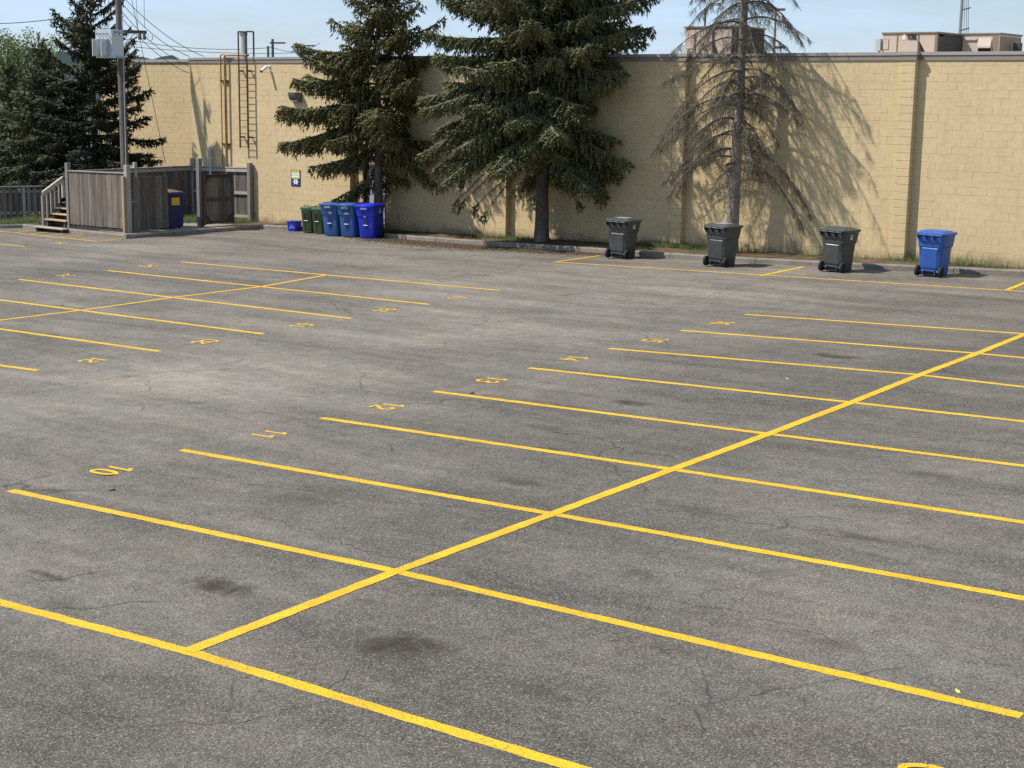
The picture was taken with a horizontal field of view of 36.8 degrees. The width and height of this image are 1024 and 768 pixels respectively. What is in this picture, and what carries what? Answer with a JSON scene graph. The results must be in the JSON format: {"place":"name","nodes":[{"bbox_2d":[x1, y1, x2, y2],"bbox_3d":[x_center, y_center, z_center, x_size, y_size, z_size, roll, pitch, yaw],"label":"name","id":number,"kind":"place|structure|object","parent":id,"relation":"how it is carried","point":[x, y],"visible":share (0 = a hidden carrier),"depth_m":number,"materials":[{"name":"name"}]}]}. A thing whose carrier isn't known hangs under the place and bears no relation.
{"place":"outdoors","nodes":[
{"label":"outdoors","id":0,"kind":"place"},
{"bbox_2d":[0,43,29,135],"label":"leafy tree","id":1,"kind":"object","parent":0,"point":[1,133],"visible":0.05,"depth_m":86.92,"materials":[{"name":"green plant"}]},
{"bbox_2d":[0,19,52,23],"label":"overhead wire","id":2,"kind":"object","parent":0,"point":[24,22],"visible":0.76,"depth_m":67.46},
{"bbox_2d":[0,59,83,159],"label":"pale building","id":3,"kind":"structure","parent":0,"point":[70,78],"depth_m":110.85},
{"bbox_2d":[46,101,101,168],"bbox_3d":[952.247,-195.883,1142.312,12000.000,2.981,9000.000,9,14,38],"label":"ground","id":4,"kind":"structure","parent":0,"point":[87,132],"depth_m":191.73,"materials":[{"name":"green plant"}]},
{"bbox_2d":[0,27,78,141],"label":"leafy tree","id":5,"kind":"object","parent":4,"relation":"on","point":[15,54],"visible":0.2,"depth_m":81.69,"materials":[{"name":"green plant"}]},
{"bbox_2d":[101,59,191,168],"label":"block wing","id":6,"kind":"structure","parent":4,"relation":"on","point":[169,83],"depth_m":62.61,"materials":[{"name":"beige brick"}]},
{"bbox_2d":[270,39,284,56],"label":"utility pole","id":7,"kind":"object","parent":4,"relation":"on","point":[272,42],"visible":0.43,"depth_m":120.00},
{"bbox_2d":[188,51,1023,266],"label":"block building","id":8,"kind":"structure","parent":4,"relation":"on","point":[891,153],"depth_m":42.66,"materials":[{"name":"brick"}]},
{"bbox_2d":[220,54,248,173],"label":"gas pipes","id":9,"kind":"object","parent":8,"relation":"attached to","point":[225,110],"visible":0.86,"depth_m":56.73,"materials":[{"name":"red metal"}]},
{"bbox_2d":[239,32,247,56],"bbox_3d":[-10.161,-12.671,58.291,0.302,1.282,0.310,9,14,38],"label":"vent stack","id":10,"kind":"object","parent":8,"relation":"on","point":[242,38],"visible":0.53,"depth_m":58.15,"materials":[{"name":"metal"}]},
{"bbox_2d":[237,31,254,148],"bbox_3d":[-9.634,-10.681,55.917,0.600,4.188,0.296,9,14,38],"label":"wall ladder","id":11,"kind":"object","parent":8,"relation":"attached to","point":[246,87],"depth_m":55.83,"materials":[{"name":"red metal"}]},
{"bbox_2d":[260,65,269,72],"bbox_3d":[-8.832,-11.261,54.991,0.403,0.290,0.114,-7,13,-37],"label":"security camera","id":12,"kind":"object","parent":8,"relation":"attached to","point":[264,68],"visible":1,"depth_m":54.95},
{"bbox_2d":[288,92,301,101],"bbox_3d":[-7.678,-10.114,54.277,0.480,0.340,0.300,9,14,38],"label":"wall light","id":13,"kind":"object","parent":8,"relation":"attached to","point":[295,96],"visible":0.98,"depth_m":54.16,"materials":[{"name":"grey metal"}]},
{"bbox_2d":[291,170,299,185],"bbox_3d":[-7.735,-7.361,54.976,0.479,0.583,0.014,9,14,38],"label":"warning sign","id":14,"kind":"object","parent":8,"relation":"attached to","point":[295,177],"visible":1,"depth_m":54.97,"materials":[{"name":"metal"}]},
{"bbox_2d":[366,166,384,228],"bbox_3d":[-4.619,-6.399,52.771,0.990,2.130,0.050,9,14,38],"label":"door","id":15,"kind":"structure","parent":8,"relation":"in","point":[371,197],"depth_m":52.74,"materials":[{"name":"grey metal"}]},
{"bbox_2d":[682,25,766,53],"bbox_3d":[6.738,-10.691,48.942,1.788,1.280,2.180,9,14,38],"label":"rooftop unit","id":16,"kind":"object","parent":8,"relation":"on","point":[688,46],"visible":0.24,"depth_m":48.27,"materials":[{"name":"beige metal"}]},
{"bbox_2d":[875,39,882,51],"bbox_3d":[10.457,-9.442,43.894,0.160,0.800,0.145,9,14,38],"label":"disconnect box","id":17,"kind":"object","parent":8,"relation":"on","point":[878,45],"visible":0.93,"depth_m":43.80,"materials":[{"name":"metal"}]},
{"bbox_2d":[882,32,962,51],"bbox_3d":[11.801,-9.548,44.065,1.692,0.962,2.060,9,14,38],"label":"rooftop unit","id":18,"kind":"object","parent":8,"relation":"on","point":[921,42],"visible":0.66,"depth_m":43.28,"materials":[{"name":"beige metal"}]},
{"bbox_2d":[958,0,970,32],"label":"radio mast","id":19,"kind":"object","parent":8,"relation":"on","point":[960,30],"visible":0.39,"depth_m":47.97,"materials":[{"name":"metal"}]},
{"bbox_2d":[958,33,1022,51],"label":"rooftop unit","id":20,"kind":"object","parent":8,"relation":"on","point":[988,41],"visible":0.5,"depth_m":43.70,"materials":[{"name":"beige metal"}]},
{"bbox_2d":[1013,43,1022,50],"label":"disconnect box","id":21,"kind":"object","parent":8,"relation":"on","point":[1017,46],"visible":0.49,"depth_m":43.78,"materials":[{"name":"metal"}]},
{"bbox_2d":[704,3,718,25],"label":"street lamp","id":22,"kind":"object","parent":4,"relation":"on","point":[705,12],"visible":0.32,"depth_m":90.01,"materials":[{"name":"metal"}]},
{"bbox_2d":[773,7,784,51],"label":"utility pole","id":23,"kind":"object","parent":4,"relation":"on","point":[780,9],"visible":0.22,"depth_m":75.16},
{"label":"utility pole","id":24,"kind":"object","parent":4,"relation":"on","visible":0},
{"bbox_2d":[128,46,279,53],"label":"overhead wire","id":25,"kind":"object","parent":24,"relation":"attached to","point":[209,52],"visible":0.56,"depth_m":124.08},
{"bbox_2d":[23,51,178,99],"bbox_3d":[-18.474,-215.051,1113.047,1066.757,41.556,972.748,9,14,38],"label":"hill","id":26,"kind":"structure","parent":0,"point":[67,59],"depth_m":885.94,"materials":[{"name":"green plant"}]},
{"bbox_2d":[0,210,286,232],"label":"enclosure ground","id":27,"kind":"structure","parent":0,"point":[250,223],"depth_m":55.61,"materials":[{"name":"soil"}]},
{"bbox_2d":[0,55,30,209],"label":"spruce tree","id":28,"kind":"object","parent":27,"relation":"on","point":[6,71],"visible":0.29,"depth_m":63.91,"materials":[{"name":"green plant"}]},
{"bbox_2d":[0,186,58,220],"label":"board fence","id":29,"kind":"object","parent":27,"relation":"on","point":[17,203],"visible":0.59,"depth_m":57.61,"materials":[{"name":"grey wood"}]},
{"bbox_2d":[0,31,90,203],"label":"spruce tree","id":30,"kind":"object","parent":27,"relation":"on","point":[27,152],"visible":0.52,"depth_m":59.63,"materials":[{"name":"green plant"}]},
{"bbox_2d":[19,0,167,217],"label":"spruce tree","id":31,"kind":"object","parent":27,"relation":"on","point":[91,71],"visible":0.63,"depth_m":58.67,"materials":[{"name":"green plant"}]},
{"bbox_2d":[102,0,152,167],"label":"utility pole","id":32,"kind":"object","parent":27,"relation":"on","point":[122,104],"visible":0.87,"depth_m":57.19,"materials":[{"name":"wood"}]},
{"bbox_2d":[92,29,124,57],"bbox_3d":[-14.815,-12.503,56.575,0.885,1.020,0.855,6,12,27],"label":"transformer","id":33,"kind":"object","parent":32,"relation":"attached to","point":[107,43],"visible":1,"depth_m":56.36,"materials":[{"name":"paint"}]},
{"bbox_2d":[132,2,165,162],"bbox_3d":[-13.808,-11.493,58.475,0.020,6.205,1.989,5,11,20],"label":"overhead wire","id":34,"kind":"object","parent":32,"relation":"attached to","point":[149,86],"visible":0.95,"depth_m":58.65,"materials":[{"name":"black metal"}]},
{"bbox_2d":[122,12,189,66],"bbox_3d":[-13.682,-13.247,59.275,0.022,1.917,4.053,6,12,24],"label":"overhead wire","id":35,"kind":"object","parent":32,"relation":"attached to","point":[155,45],"visible":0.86,"depth_m":59.51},
{"bbox_2d":[123,5,189,56],"bbox_3d":[-13.419,-13.334,58.054,2.515,1.872,0.022,-5,12,-28],"label":"overhead wire","id":36,"kind":"object","parent":32,"relation":"attached to","point":[154,35],"visible":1,"depth_m":58.05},
{"bbox_2d":[123,20,189,73],"bbox_3d":[-13.679,-12.983,59.303,0.022,1.935,4.090,6,12,24],"label":"overhead wire","id":37,"kind":"object","parent":32,"relation":"attached to","point":[155,52],"visible":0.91,"depth_m":59.32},
{"bbox_2d":[126,0,203,56],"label":"overhead wire","id":38,"kind":"object","parent":32,"relation":"attached to","point":[162,32],"visible":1,"depth_m":57.67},
{"bbox_2d":[126,39,271,49],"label":"overhead wire","id":39,"kind":"object","parent":32,"relation":"attached to","point":[200,48],"visible":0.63,"depth_m":118.08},
{"bbox_2d":[0,212,260,228],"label":"enclosure grass","id":40,"kind":"structure","parent":27,"relation":"on","point":[190,218],"depth_m":56.64,"materials":[{"name":"green plant"}]},
{"bbox_2d":[99,223,240,233],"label":"enclosure slab","id":41,"kind":"structure","parent":27,"relation":"on","point":[187,226],"depth_m":53.51,"materials":[{"name":"concrete"}]},
{"bbox_2d":[64,158,253,232],"bbox_3d":[-12.542,-6.852,54.991,4.092,2.528,6.190,9,14,38],"label":"timber enclosure","id":42,"kind":"object","parent":41,"relation":"on","point":[98,199],"visible":0.79,"depth_m":53.86,"materials":[{"name":"grey wood"}]},
{"bbox_2d":[131,176,168,230],"bbox_3d":[-12.319,-6.135,52.201,0.089,1.807,1.497,10,14,42],"label":"gate leaf","id":43,"kind":"object","parent":42,"relation":"attached to","point":[149,200],"visible":1,"depth_m":52.18,"materials":[{"name":"grey wood"}]},
{"bbox_2d":[200,172,234,226],"bbox_3d":[-10.392,-6.542,54.339,0.115,1.900,1.423,10,14,42],"label":"gate leaf","id":44,"kind":"object","parent":42,"relation":"attached to","point":[216,198],"visible":1,"depth_m":54.34,"materials":[{"name":"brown wood"}]},
{"bbox_2d":[168,189,185,227],"bbox_3d":[-12.370,-6.144,53.628,1.560,1.360,1.320,9,14,38],"label":"bin","id":45,"kind":"object","parent":41,"relation":"on","point":[175,206],"visible":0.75,"depth_m":53.38,"materials":[{"name":"blue plastic"}]},
{"bbox_2d":[209,146,211,174],"bbox_3d":[-11.303,-7.532,57.754,0.115,2.736,0.110,9,14,38],"label":"vent pipe","id":46,"kind":"object","parent":27,"relation":"on","point":[210,159],"visible":0.34,"depth_m":57.56,"materials":[{"name":"grey metal"}]},
{"bbox_2d":[0,228,1023,767],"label":"parking lot","id":47,"kind":"structure","parent":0,"point":[372,336],"depth_m":16.24,"materials":[{"name":"grey asphalt"}]},
{"bbox_2d":[33,176,68,232],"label":"wooden steps","id":48,"kind":"structure","parent":47,"relation":"on","point":[59,218],"depth_m":55.33,"materials":[{"name":"grey wood"}]},
{"bbox_2d":[286,221,301,230],"bbox_3d":[-7.583,-5.503,53.598,0.416,0.345,0.406,5,12,29],"label":"recycling box","id":49,"kind":"object","parent":47,"relation":"on","point":[294,225],"visible":0.98,"depth_m":53.46,"materials":[{"name":"blue plastic"}]},
{"bbox_2d":[300,205,317,232],"bbox_3d":[-6.913,-5.675,52.732,0.485,0.977,0.574,5,12,27],"label":"organics cart","id":50,"kind":"object","parent":47,"relation":"on","point":[307,219],"visible":0.63,"depth_m":52.52,"materials":[{"name":"green plastic"}]},
{"bbox_2d":[311,205,323,233],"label":"organics cart","id":51,"kind":"object","parent":47,"relation":"on","point":[318,224],"visible":0.69,"depth_m":52.05,"materials":[{"name":"green plastic"}]},
{"bbox_2d":[318,201,343,235],"bbox_3d":[-5.918,-5.510,51.340,0.731,1.128,0.950,4,12,25],"label":"wheeled cart","id":52,"kind":"object","parent":47,"relation":"on","point":[331,219],"visible":0.66,"depth_m":51.04,"materials":[{"name":"blue plastic"}]},
{"bbox_2d":[335,202,362,236],"bbox_3d":[-5.301,-5.432,50.875,0.731,1.128,0.950,5,12,26],"label":"wheeled cart","id":53,"kind":"object","parent":47,"relation":"on","point":[349,220],"visible":0.73,"depth_m":50.58,"materials":[{"name":"blue plastic"}]},
{"bbox_2d":[354,203,384,237],"bbox_3d":[-4.636,-5.337,50.314,0.731,1.128,0.950,4,12,23],"label":"wheeled cart","id":54,"kind":"object","parent":47,"relation":"on","point":[369,215],"visible":1,"depth_m":50.05,"materials":[{"name":"blue plastic"}]},
{"bbox_2d":[345,236,604,255],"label":"needle litter","id":55,"kind":"object","parent":47,"relation":"on","point":[482,248],"visible":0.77,"depth_m":46.75,"materials":[{"name":"brown plant"}]},
{"bbox_2d":[0,224,1023,275],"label":"kerb","id":56,"kind":"structure","parent":47,"relation":"on","point":[964,270],"depth_m":45.48,"materials":[{"name":"concrete"}]},
{"bbox_2d":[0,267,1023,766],"bbox_3d":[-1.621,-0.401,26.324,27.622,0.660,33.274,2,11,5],"label":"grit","id":57,"kind":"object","parent":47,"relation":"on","point":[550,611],"visible":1,"depth_m":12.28,"materials":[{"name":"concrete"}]},
{"bbox_2d":[605,217,642,258],"bbox_3d":[3.093,-4.079,42.928,0.764,1.127,0.946,9,13,32],"label":"wheeled cart","id":58,"kind":"object","parent":47,"relation":"on","point":[623,232],"visible":1,"depth_m":42.67,"materials":[{"name":"grey plastic"}]},
{"bbox_2d":[703,222,743,267],"bbox_3d":[5.539,-3.672,40.539,0.764,1.127,0.946,11,14,37],"label":"wheeled cart","id":59,"kind":"object","parent":47,"relation":"on","point":[722,239],"visible":1,"depth_m":40.29,"materials":[{"name":"grey plastic"}]},
{"bbox_2d":[818,226,860,272],"bbox_3d":[8.266,-3.407,38.940,0.764,1.123,0.946,12,14,40],"label":"wheeled cart","id":60,"kind":"object","parent":47,"relation":"on","point":[839,242],"visible":1,"depth_m":38.70,"materials":[{"name":"grey plastic"}]},
{"bbox_2d":[914,229,957,277],"bbox_3d":[10.368,-3.208,37.723,0.764,1.123,0.946,10,14,36],"label":"wheeled cart","id":61,"kind":"object","parent":47,"relation":"on","point":[935,246],"visible":1,"depth_m":37.47,"materials":[{"name":"blue plastic"}]},
{"bbox_2d":[0,0,1023,58],"label":"sky","id":62,"kind":"structure","parent":0,"point":[834,26],"materials":[{"name":"blue"}]},
{"bbox_2d":[282,224,1023,269],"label":"planting strip","id":63,"kind":"object","parent":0,"point":[701,252],"visible":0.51,"depth_m":43.97,"materials":[{"name":"concrete"}]},
{"bbox_2d":[273,0,446,228],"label":"spruce tree","id":64,"kind":"object","parent":63,"relation":"on","point":[360,113],"visible":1,"depth_m":50.16,"materials":[{"name":"green plant"}]},
{"bbox_2d":[413,0,663,241],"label":"spruce tree","id":65,"kind":"object","parent":63,"relation":"on","point":[517,114],"visible":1,"depth_m":45.29,"materials":[{"name":"green plant"}]},
{"bbox_2d":[383,227,1019,268],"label":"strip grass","id":66,"kind":"structure","parent":63,"relation":"on","point":[687,246],"depth_m":44.25,"materials":[{"name":"green plant"}]},
{"bbox_2d":[649,0,813,252],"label":"dead spruce","id":67,"kind":"object","parent":63,"relation":"on","point":[738,149],"visible":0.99,"depth_m":41.95,"materials":[{"name":"grey plant"}]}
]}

